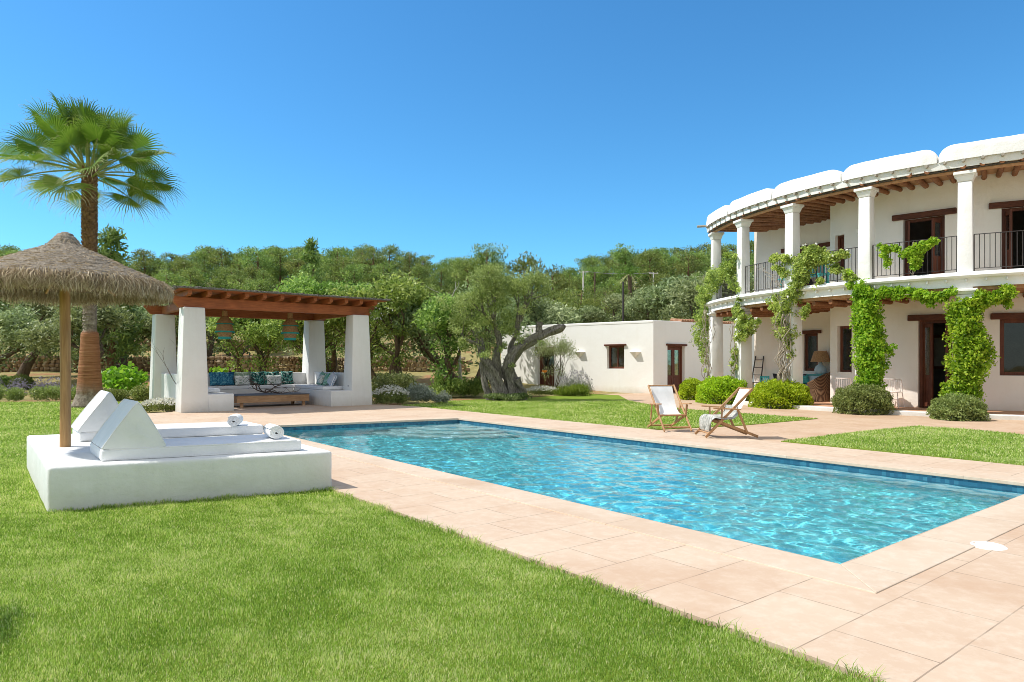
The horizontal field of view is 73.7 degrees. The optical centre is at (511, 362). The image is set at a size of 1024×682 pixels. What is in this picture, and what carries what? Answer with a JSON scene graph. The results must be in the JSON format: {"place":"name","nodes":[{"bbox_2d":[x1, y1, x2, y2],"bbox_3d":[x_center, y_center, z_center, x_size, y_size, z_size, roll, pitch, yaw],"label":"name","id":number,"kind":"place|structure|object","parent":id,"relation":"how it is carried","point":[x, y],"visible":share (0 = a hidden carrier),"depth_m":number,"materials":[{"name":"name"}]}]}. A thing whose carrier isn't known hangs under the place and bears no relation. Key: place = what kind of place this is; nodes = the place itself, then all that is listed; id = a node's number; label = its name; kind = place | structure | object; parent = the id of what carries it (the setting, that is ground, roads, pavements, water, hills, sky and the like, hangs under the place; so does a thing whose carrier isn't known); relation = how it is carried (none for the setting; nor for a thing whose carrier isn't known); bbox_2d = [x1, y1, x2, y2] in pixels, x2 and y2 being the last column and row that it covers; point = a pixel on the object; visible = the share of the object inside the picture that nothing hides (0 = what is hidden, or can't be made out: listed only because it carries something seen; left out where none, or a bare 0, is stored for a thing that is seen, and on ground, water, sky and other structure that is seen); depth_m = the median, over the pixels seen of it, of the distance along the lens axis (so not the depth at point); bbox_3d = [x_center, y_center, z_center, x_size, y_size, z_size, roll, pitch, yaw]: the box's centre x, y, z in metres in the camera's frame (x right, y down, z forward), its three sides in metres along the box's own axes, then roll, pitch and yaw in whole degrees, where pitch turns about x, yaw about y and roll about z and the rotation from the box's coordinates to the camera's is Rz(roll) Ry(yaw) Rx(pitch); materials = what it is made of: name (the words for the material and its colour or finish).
{"place":"outdoors","nodes":[
{"label":"outdoors","id":0,"kind":"place"},
{"bbox_2d":[0,281,753,412],"bbox_3d":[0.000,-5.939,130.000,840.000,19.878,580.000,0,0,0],"label":"ground","id":1,"kind":"structure","parent":0,"point":[423,377],"depth_m":40.22,"materials":[{"name":"brown soil"}]},
{"bbox_2d":[0,302,72,372],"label":"olive tree","id":2,"kind":"object","parent":1,"relation":"on","point":[20,319],"visible":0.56,"depth_m":34.27,"materials":[{"name":"green plant"}]},
{"bbox_2d":[2,297,73,375],"bbox_3d":[-25.893,-1.457,39.303,3.596,5.272,5.566,0,0,43],"label":"olive tree","id":3,"kind":"object","parent":1,"relation":"on","point":[25,368],"visible":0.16,"depth_m":38.28,"materials":[{"name":"green plant"}]},
{"bbox_2d":[0,384,76,401],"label":"hedge","id":4,"kind":"object","parent":1,"relation":"on","point":[16,394],"visible":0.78,"depth_m":24.93,"materials":[{"name":"green plant"}]},
{"bbox_2d":[9,303,138,376],"bbox_3d":[-19.770,-0.711,31.386,4.237,4.794,4.298,0,0,12],"label":"olive tree","id":5,"kind":"object","parent":1,"relation":"on","point":[104,317],"visible":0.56,"depth_m":30.64,"materials":[{"name":"green plant"}]},
{"bbox_2d":[53,305,151,370],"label":"olive tree","id":6,"kind":"object","parent":1,"relation":"on","point":[140,312],"visible":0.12,"depth_m":40.16,"materials":[{"name":"green plant"}]},
{"bbox_2d":[71,223,148,372],"bbox_3d":[-22.176,-3.305,37.861,3.904,9.057,3.971,0,0,16],"label":"conifer","id":7,"kind":"object","parent":1,"relation":"on","point":[111,238],"visible":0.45,"depth_m":37.82,"materials":[{"name":"green plant"}]},
{"bbox_2d":[101,361,148,391],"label":"fig shrub","id":8,"kind":"object","parent":1,"relation":"on","point":[120,378],"visible":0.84,"depth_m":26.19,"materials":[{"name":"green plant"}]},
{"bbox_2d":[103,384,148,401],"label":"hedge","id":9,"kind":"object","parent":1,"relation":"on","point":[138,392],"visible":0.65,"depth_m":24.47,"materials":[{"name":"green plant"}]},
{"bbox_2d":[128,248,166,275],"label":"pine tree","id":10,"kind":"object","parent":1,"relation":"on","point":[143,265],"visible":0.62,"depth_m":99.96,"materials":[{"name":"green plant"}]},
{"bbox_2d":[140,397,175,411],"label":"daisy clump","id":11,"kind":"object","parent":1,"relation":"on","point":[159,405],"visible":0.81,"depth_m":19.50,"materials":[{"name":"white plant"}]},
{"bbox_2d":[150,269,187,286],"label":"pine tree","id":12,"kind":"object","parent":1,"relation":"on","point":[165,277],"visible":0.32,"depth_m":70.51,"materials":[{"name":"green plant"}]},
{"bbox_2d":[138,312,237,363],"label":"olive tree","id":13,"kind":"object","parent":1,"relation":"on","point":[210,347],"visible":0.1,"depth_m":43.93,"materials":[{"name":"green plant"}]},
{"bbox_2d":[203,246,237,287],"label":"pine tree","id":14,"kind":"object","parent":1,"relation":"on","point":[226,261],"visible":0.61,"depth_m":89.55,"materials":[{"name":"green plant"}]},
{"bbox_2d":[0,355,471,372],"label":"dry stone wall","id":15,"kind":"structure","parent":1,"relation":"on","point":[212,362],"depth_m":42.83,"materials":[{"name":"beige stone"}]},
{"bbox_2d":[206,317,299,371],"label":"carob tree","id":16,"kind":"object","parent":1,"relation":"on","point":[257,332],"visible":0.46,"depth_m":31.77,"materials":[{"name":"green plant"}]},
{"bbox_2d":[232,246,278,287],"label":"pine tree","id":17,"kind":"object","parent":1,"relation":"on","point":[246,260],"visible":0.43,"depth_m":89.62,"materials":[{"name":"green plant"}]},
{"bbox_2d":[259,247,296,286],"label":"pine tree","id":18,"kind":"object","parent":1,"relation":"on","point":[281,256],"visible":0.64,"depth_m":92.72,"materials":[{"name":"green plant"}]},
{"bbox_2d":[277,319,343,371],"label":"carob tree","id":19,"kind":"object","parent":1,"relation":"on","point":[300,323],"visible":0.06,"depth_m":32.11,"materials":[{"name":"green plant"}]},
{"bbox_2d":[298,237,324,282],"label":"conifer","id":20,"kind":"object","parent":1,"relation":"on","point":[310,250],"visible":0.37,"depth_m":61.74,"materials":[{"name":"green plant"}]},
{"bbox_2d":[269,272,354,371],"bbox_3d":[-12.584,-2.163,39.938,5.954,6.472,8.055,0,0,-32],"label":"carob tree","id":21,"kind":"object","parent":1,"relation":"on","point":[303,284],"visible":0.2,"depth_m":38.83,"materials":[{"name":"green plant"}]},
{"bbox_2d":[315,245,360,282],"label":"pine tree","id":22,"kind":"object","parent":1,"relation":"on","point":[337,254],"visible":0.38,"depth_m":88.98,"materials":[{"name":"green plant"}]},
{"bbox_2d":[321,256,359,285],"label":"pine tree","id":23,"kind":"object","parent":1,"relation":"on","point":[337,265],"visible":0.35,"depth_m":81.00,"materials":[{"name":"green plant"}]},
{"bbox_2d":[336,263,369,286],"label":"pine tree","id":24,"kind":"object","parent":1,"relation":"on","point":[350,270],"visible":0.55,"depth_m":77.79,"materials":[{"name":"green plant"}]},
{"bbox_2d":[0,275,731,367],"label":"scrub","id":25,"kind":"object","parent":1,"relation":"on","point":[145,345],"visible":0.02,"depth_m":47.55,"materials":[{"name":"green plant"}]},
{"bbox_2d":[303,268,433,391],"bbox_3d":[-5.800,-1.175,30.993,6.354,5.765,5.316,0,0,27],"label":"carob tree","id":26,"kind":"object","parent":1,"relation":"on","point":[403,294],"visible":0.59,"depth_m":29.97,"materials":[{"name":"green plant"}]},
{"bbox_2d":[354,245,397,283],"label":"pine tree","id":27,"kind":"object","parent":1,"relation":"on","point":[372,255],"visible":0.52,"depth_m":95.36,"materials":[{"name":"green plant"}]},
{"bbox_2d":[362,261,399,283],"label":"pine tree","id":28,"kind":"object","parent":1,"relation":"on","point":[374,268],"visible":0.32,"depth_m":84.56,"materials":[{"name":"green plant"}]},
{"bbox_2d":[367,243,406,275],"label":"pine tree","id":29,"kind":"object","parent":1,"relation":"on","point":[392,251],"visible":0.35,"depth_m":99.94,"materials":[{"name":"green plant"}]},
{"bbox_2d":[372,384,410,404],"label":"daisy clump","id":30,"kind":"object","parent":1,"relation":"on","point":[381,395],"visible":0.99,"depth_m":22.80,"materials":[{"name":"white plant"}]},
{"bbox_2d":[371,369,418,397],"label":"dark shrub","id":31,"kind":"object","parent":1,"relation":"on","point":[402,380],"visible":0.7,"depth_m":26.13,"materials":[{"name":"green plant"}]},
{"bbox_2d":[403,381,436,402],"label":"silver bush","id":32,"kind":"object","parent":1,"relation":"on","point":[417,393],"visible":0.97,"depth_m":23.62,"materials":[{"name":"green plant"}]},
{"bbox_2d":[428,266,452,298],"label":"pine tree","id":33,"kind":"object","parent":1,"relation":"on","point":[443,271],"visible":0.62,"depth_m":82.73,"materials":[{"name":"green plant"}]},
{"bbox_2d":[427,372,469,395],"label":"leafy shrub","id":34,"kind":"object","parent":1,"relation":"on","point":[456,387],"visible":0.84,"depth_m":27.66,"materials":[{"name":"green plant"}]},
{"bbox_2d":[411,292,488,391],"bbox_3d":[-2.229,-0.567,27.812,4.013,4.461,4.062,0,0,-25],"label":"carob tree","id":35,"kind":"object","parent":1,"relation":"on","point":[436,315],"visible":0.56,"depth_m":27.02,"materials":[{"name":"green plant"}]},
{"bbox_2d":[379,279,535,380],"bbox_3d":[-2.503,-1.200,32.987,8.228,5.879,5.623,0,0,-19],"label":"olive tree","id":36,"kind":"object","parent":1,"relation":"on","point":[421,339],"visible":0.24,"depth_m":31.86,"materials":[{"name":"green plant"}]},
{"bbox_2d":[447,258,480,294],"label":"pine tree","id":37,"kind":"object","parent":1,"relation":"on","point":[466,267],"visible":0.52,"depth_m":73.42,"materials":[{"name":"green plant"}]},
{"bbox_2d":[459,376,490,395],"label":"leafy shrub","id":38,"kind":"object","parent":1,"relation":"on","point":[475,388],"visible":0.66,"depth_m":28.14,"materials":[{"name":"green plant"}]},
{"bbox_2d":[464,243,508,286],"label":"pine tree","id":39,"kind":"object","parent":1,"relation":"on","point":[485,257],"visible":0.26,"depth_m":75.90,"materials":[{"name":"green plant"}]},
{"bbox_2d":[427,261,565,399],"bbox_3d":[-0.487,-1.073,25.443,4.873,5.516,3.253,0,0,13],"label":"old olive tree","id":40,"kind":"object","parent":1,"relation":"on","point":[494,372],"visible":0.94,"depth_m":25.45,"materials":[{"name":"green plant"}]},
{"bbox_2d":[501,251,553,294],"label":"pine tree","id":41,"kind":"object","parent":1,"relation":"on","point":[521,266],"visible":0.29,"depth_m":68.82,"materials":[{"name":"green plant"}]},
{"bbox_2d":[505,281,586,325],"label":"olive tree","id":42,"kind":"object","parent":1,"relation":"on","point":[541,310],"visible":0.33,"depth_m":38.01,"materials":[{"name":"green plant"}]},
{"bbox_2d":[530,334,578,389],"bbox_3d":[1.905,-0.013,30.805,2.293,2.848,1.689,0,0,18],"label":"tall shrub","id":43,"kind":"object","parent":1,"relation":"on","point":[563,348],"visible":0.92,"depth_m":30.72,"materials":[{"name":"green plant"}]},
{"bbox_2d":[544,264,577,299],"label":"pine tree","id":44,"kind":"object","parent":1,"relation":"on","point":[561,281],"visible":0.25,"depth_m":79.26,"materials":[{"name":"green plant"}]},
{"bbox_2d":[524,300,613,325],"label":"olive tree","id":45,"kind":"object","parent":1,"relation":"on","point":[591,314],"visible":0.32,"depth_m":46.74,"materials":[{"name":"green plant"}]},
{"bbox_2d":[554,382,593,395],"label":"grass tuft","id":46,"kind":"object","parent":1,"relation":"on","point":[578,389],"visible":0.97,"depth_m":28.58,"materials":[{"name":"green plant"}]},
{"bbox_2d":[550,287,610,311],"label":"pine tree","id":47,"kind":"object","parent":1,"relation":"on","point":[587,297],"visible":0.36,"depth_m":59.28,"materials":[{"name":"green plant"}]},
{"bbox_2d":[578,265,607,301],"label":"pine tree","id":48,"kind":"object","parent":1,"relation":"on","point":[591,273],"visible":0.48,"depth_m":85.33,"materials":[{"name":"green plant"}]},
{"bbox_2d":[573,254,613,294],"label":"pine tree","id":49,"kind":"object","parent":1,"relation":"on","point":[591,260],"visible":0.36,"depth_m":87.97,"materials":[{"name":"green plant"}]},
{"bbox_2d":[593,278,629,317],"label":"pine tree","id":50,"kind":"object","parent":1,"relation":"on","point":[606,285],"visible":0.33,"depth_m":71.03,"materials":[{"name":"green plant"}]},
{"bbox_2d":[601,292,644,321],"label":"olive tree","id":51,"kind":"object","parent":1,"relation":"on","point":[613,302],"visible":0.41,"depth_m":50.95,"materials":[{"name":"green plant"}]},
{"bbox_2d":[608,242,642,295],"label":"pine tree","id":52,"kind":"object","parent":1,"relation":"on","point":[624,256],"visible":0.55,"depth_m":85.53,"materials":[{"name":"green plant"}]},
{"bbox_2d":[501,318,753,393],"bbox_3d":[6.143,-0.317,36.564,10.835,3.634,8.496,0,0,39],"label":"annex","id":53,"kind":"object","parent":1,"relation":"on","point":[630,356],"visible":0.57,"depth_m":32.58,"materials":[{"name":"paint"}]},
{"bbox_2d":[604,344,625,368],"bbox_3d":[5.021,-0.300,32.506,1.180,1.167,0.549,0,0,39],"label":"window","id":54,"kind":"structure","parent":53,"relation":"in","point":[618,349],"depth_m":32.57,"materials":[{"name":"brown wood"}]},
{"bbox_2d":[666,344,686,392],"bbox_3d":[7.646,0.278,32.053,1.395,2.322,0.339,0,0,-35],"label":"door","id":55,"kind":"structure","parent":53,"relation":"in","point":[674,351],"depth_m":32.19,"materials":[{"name":"brown wood"}]},
{"bbox_2d":[613,284,684,321],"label":"olive tree","id":56,"kind":"object","parent":1,"relation":"on","point":[631,313],"visible":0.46,"depth_m":47.20,"materials":[{"name":"green plant"}]},
{"bbox_2d":[634,248,675,293],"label":"pine tree","id":57,"kind":"object","parent":1,"relation":"on","point":[645,256],"visible":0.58,"depth_m":82.66,"materials":[{"name":"green plant"}]},
{"bbox_2d":[668,251,705,279],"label":"pine tree","id":58,"kind":"object","parent":1,"relation":"on","point":[690,262],"visible":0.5,"depth_m":83.88,"materials":[{"name":"green plant"}]},
{"bbox_2d":[635,270,753,321],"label":"olive tree","id":59,"kind":"object","parent":1,"relation":"on","point":[660,286],"visible":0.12,"depth_m":45.64,"materials":[{"name":"green plant"}]},
{"bbox_2d":[657,271,753,320],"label":"olive tree","id":60,"kind":"object","parent":1,"relation":"on","point":[690,294],"visible":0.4,"depth_m":41.78,"materials":[{"name":"green plant"}]},
{"bbox_2d":[0,400,1023,681],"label":"lawn","id":61,"kind":"structure","parent":0,"point":[408,632],"depth_m":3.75,"materials":[{"name":"green plant"}]},
{"bbox_2d":[0,89,187,407],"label":"fan palm","id":62,"kind":"object","parent":61,"relation":"on","point":[81,128],"visible":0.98,"depth_m":21.31,"materials":[{"name":"green plant"}]},
{"bbox_2d":[27,434,331,511],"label":"daybed platform","id":63,"kind":"structure","parent":61,"relation":"on","point":[77,474],"depth_m":6.96,"materials":[{"name":"paint"}]},
{"bbox_2d":[0,232,174,446],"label":"thatched parasol","id":64,"kind":"object","parent":63,"relation":"on","point":[64,270],"visible":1,"depth_m":7.65,"materials":[{"name":"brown wood"}]},
{"bbox_2d":[73,421,263,440],"bbox_3d":[-4.624,0.916,9.222,2.307,0.124,0.849,0,0,-27],"label":"mattress","id":65,"kind":"object","parent":63,"relation":"on","point":[195,429],"visible":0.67,"depth_m":9.10,"materials":[{"name":"fabric"}]},
{"bbox_2d":[71,390,117,431],"bbox_3d":[-5.344,0.613,8.863,0.571,0.491,0.953,0,0,-38],"label":"wedge cushion","id":66,"kind":"object","parent":65,"relation":"on","point":[97,411],"visible":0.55,"depth_m":8.54,"materials":[{"name":"fabric"}]},
{"bbox_2d":[90,434,300,460],"bbox_3d":[-3.453,0.916,7.486,2.078,0.124,0.848,0,0,-27],"label":"mattress","id":67,"kind":"object","parent":63,"relation":"on","point":[207,446],"visible":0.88,"depth_m":7.24,"materials":[{"name":"fabric"}]},
{"bbox_2d":[91,399,165,449],"bbox_3d":[-4.050,0.624,7.188,0.558,0.468,0.950,0,0,-38],"label":"wedge cushion","id":68,"kind":"object","parent":67,"relation":"on","point":[127,423],"visible":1,"depth_m":6.88,"materials":[{"name":"fabric"}]},
{"bbox_2d":[0,0,1023,292],"label":"sky","id":69,"kind":"structure","parent":0,"point":[560,132],"materials":[{"name":"blue"}]},
{"bbox_2d":[147,402,1023,681],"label":"pool deck","id":70,"kind":"structure","parent":0,"point":[959,618],"depth_m":4.42,"materials":[{"name":"stone"}]},
{"bbox_2d":[143,285,391,412],"bbox_3d":[-8.142,-0.346,22.343,6.604,3.493,5.353,0,0,-39],"label":"pergola","id":71,"kind":"object","parent":70,"relation":"on","point":[193,307],"visible":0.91,"depth_m":21.69,"materials":[{"name":"white paint"}]},
{"bbox_2d":[215,309,234,338],"bbox_3d":[-9.217,-1.317,21.905,0.608,1.125,0.608,0,0,0],"label":"pendant lamp","id":72,"kind":"object","parent":71,"relation":"hanging from","point":[224,327],"visible":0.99,"depth_m":21.74,"materials":[{"name":"wicker"}]},
{"bbox_2d":[281,313,298,339],"bbox_3d":[-7.450,-1.317,22.930,0.608,1.125,0.608,0,0,0],"label":"pendant lamp","id":73,"kind":"object","parent":71,"relation":"hanging from","point":[290,325],"visible":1,"depth_m":22.75,"materials":[{"name":"wicker"}]},
{"bbox_2d":[234,392,309,407],"bbox_3d":[-7.855,1.200,21.993,2.320,0.397,1.190,0,0,-39],"label":"coffee table","id":74,"kind":"object","parent":70,"relation":"on","point":[292,397],"visible":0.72,"depth_m":21.52,"materials":[{"name":"brown wood"}]},
{"bbox_2d":[261,416,1023,593],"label":"swimming pool","id":75,"kind":"structure","parent":70,"relation":"in","point":[881,569],"depth_m":6.35,"materials":[{"name":"tile"}]},
{"bbox_2d":[647,385,691,431],"bbox_3d":[3.223,0.924,14.081,0.702,0.919,1.020,0,0,-10],"label":"deck chair","id":76,"kind":"object","parent":70,"relation":"on","point":[663,399],"visible":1,"depth_m":14.25,"materials":[{"name":"white fabric"}]},
{"bbox_2d":[694,387,757,437],"bbox_3d":[4.013,0.924,12.793,1.020,0.919,0.702,0,0,-4],"label":"deck chair","id":77,"kind":"object","parent":70,"relation":"on","point":[741,396],"visible":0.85,"depth_m":12.58,"materials":[{"name":"brown wood"}]},
{"bbox_2d":[699,405,738,430],"bbox_3d":[3.841,1.025,12.781,0.556,0.456,0.660,0,0,-4],"label":"throw cloth","id":78,"kind":"object","parent":77,"relation":"on","point":[705,420],"visible":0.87,"depth_m":12.67,"materials":[{"name":"white fabric"}]},
{"bbox_2d":[402,394,817,429],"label":"lawn","id":79,"kind":"structure","parent":0,"point":[599,397],"depth_m":19.97,"materials":[{"name":"green plant"}]},
{"bbox_2d":[483,392,532,400],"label":"leafy shrub","id":80,"kind":"object","parent":79,"relation":"on","point":[509,396],"visible":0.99,"depth_m":24.94,"materials":[{"name":"green plant"}]},
{"bbox_2d":[284,423,1023,563],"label":"pool water","id":81,"kind":"structure","parent":0,"point":[834,515],"depth_m":8.28,"materials":[{"name":"blue liquid"}]},
{"bbox_2d":[603,393,1023,443],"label":"path","id":82,"kind":"structure","parent":0,"point":[826,423],"depth_m":15.84,"materials":[{"name":"stone"}]},
{"bbox_2d":[678,377,702,399],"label":"round bush","id":83,"kind":"object","parent":82,"relation":"on","point":[687,389],"visible":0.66,"depth_m":25.79,"materials":[{"name":"green plant"}]},
{"bbox_2d":[695,375,749,404],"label":"round bush","id":84,"kind":"object","parent":82,"relation":"on","point":[712,389],"visible":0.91,"depth_m":23.28,"materials":[{"name":"green plant"}]},
{"bbox_2d":[748,378,814,408],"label":"round bush","id":85,"kind":"object","parent":82,"relation":"on","point":[767,393],"visible":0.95,"depth_m":20.90,"materials":[{"name":"green plant"}]},
{"bbox_2d":[697,134,1023,419],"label":"villa","id":86,"kind":"object","parent":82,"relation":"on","point":[963,203],"visible":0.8,"depth_m":20.03,"materials":[{"name":"paint"}]},
{"bbox_2d":[689,251,740,379],"bbox_3d":[7.578,-1.340,26.194,1.060,5.301,5.427,0,0,0],"label":"rambling rose","id":87,"kind":"object","parent":86,"relation":"on","point":[715,278],"visible":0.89,"depth_m":26.02,"materials":[{"name":"green plant"}]},
{"bbox_2d":[728,295,761,399],"bbox_3d":[7.906,-0.517,23.182,0.696,3.649,1.626,0,0,-15],"label":"rambling rose","id":88,"kind":"object","parent":86,"relation":"on","point":[743,324],"visible":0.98,"depth_m":23.32,"materials":[{"name":"green plant"}]},
{"bbox_2d":[756,243,860,381],"bbox_3d":[8.790,-1.156,20.924,0.906,4.938,3.700,0,0,-26],"label":"rambling rose","id":89,"kind":"object","parent":86,"relation":"on","point":[813,256],"visible":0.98,"depth_m":20.98,"materials":[{"name":"green plant"}]},
{"bbox_2d":[806,374,822,380],"bbox_3d":[10.898,0.856,24.112,0.460,0.888,0.800,0,0,-38],"label":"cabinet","id":90,"kind":"object","parent":86,"relation":"on","point":[812,376],"visible":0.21,"depth_m":24.11,"materials":[{"name":"blue paint"}]},
{"bbox_2d":[810,351,829,373],"bbox_3d":[10.898,0.002,24.112,0.660,0.820,0.660,0,0,0],"label":"table lamp","id":91,"kind":"object","parent":90,"relation":"on","point":[820,357],"visible":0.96,"depth_m":23.93,"materials":[{"name":"brown fabric"}]},
{"bbox_2d":[807,372,829,401],"bbox_3d":[10.443,0.800,22.994,0.943,1.000,0.920,0,0,-22],"label":"wicker armchair","id":92,"kind":"object","parent":86,"relation":"on","point":[819,386],"visible":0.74,"depth_m":22.69,"materials":[{"name":"brown wicker"}]},
{"bbox_2d":[876,237,940,273],"bbox_3d":[10.658,-2.862,18.434,1.585,0.987,0.562,0,0,38],"label":"balcony vine","id":93,"kind":"object","parent":86,"relation":"on","point":[913,255],"visible":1,"depth_m":18.28,"materials":[{"name":"green plant"}]},
{"bbox_2d":[892,207,956,275],"bbox_3d":[11.885,-3.349,19.707,1.632,2.015,0.457,0,0,45],"label":"door","id":94,"kind":"structure","parent":86,"relation":"in","point":[938,222],"depth_m":19.49,"materials":[{"name":"brown wood"}]},
{"bbox_2d":[907,314,951,406],"bbox_3d":[12.113,-0.043,19.543,1.355,2.684,0.368,0,0,43],"label":"door","id":95,"kind":"structure","parent":86,"relation":"in","point":[926,321],"depth_m":19.73,"materials":[{"name":"brown wood"}]},
{"bbox_2d":[933,335,944,368],"bbox_3d":[14.158,-0.350,22.189,0.050,1.100,0.920,0,0,-44],"label":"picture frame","id":96,"kind":"object","parent":86,"relation":"attached to","point":[938,349],"visible":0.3,"depth_m":22.37,"materials":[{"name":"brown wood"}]},
{"bbox_2d":[938,283,1019,417],"bbox_3d":[11.901,-0.131,17.497,1.679,3.702,1.154,0,0,13],"label":"leafy vine","id":97,"kind":"object","parent":86,"relation":"attached to","point":[970,367],"visible":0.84,"depth_m":17.32,"materials":[{"name":"green plant"}]},
{"bbox_2d":[989,200,1023,268],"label":"door","id":98,"kind":"structure","parent":86,"relation":"in","point":[1006,213],"depth_m":18.48,"materials":[{"name":"brown wood"}]},
{"bbox_2d":[990,313,1023,375],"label":"window","id":99,"kind":"structure","parent":86,"relation":"in","point":[1004,317],"depth_m":18.57,"materials":[{"name":"brown wood"}]},
{"bbox_2d":[830,382,896,414],"bbox_3d":[9.717,0.986,18.970,1.602,0.918,1.584,0,0,0],"label":"round bush","id":100,"kind":"object","parent":82,"relation":"on","point":[881,398],"visible":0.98,"depth_m":18.50,"materials":[{"name":"green plant"}]},
{"bbox_2d":[844,268,957,405],"bbox_3d":[10.607,-0.648,18.721,2.740,4.115,1.138,0,0,33],"label":"leafy vine","id":101,"kind":"object","parent":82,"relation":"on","point":[869,335],"visible":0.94,"depth_m":18.89,"materials":[{"name":"green plant"}]},
{"bbox_2d":[926,391,990,421],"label":"round bush","id":102,"kind":"object","parent":82,"relation":"on","point":[961,407],"visible":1,"depth_m":16.55,"materials":[{"name":"green plant"}]},
{"bbox_2d":[781,426,1023,465],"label":"lawn","id":103,"kind":"structure","parent":0,"point":[879,450],"depth_m":11.54,"materials":[{"name":"green plant"}]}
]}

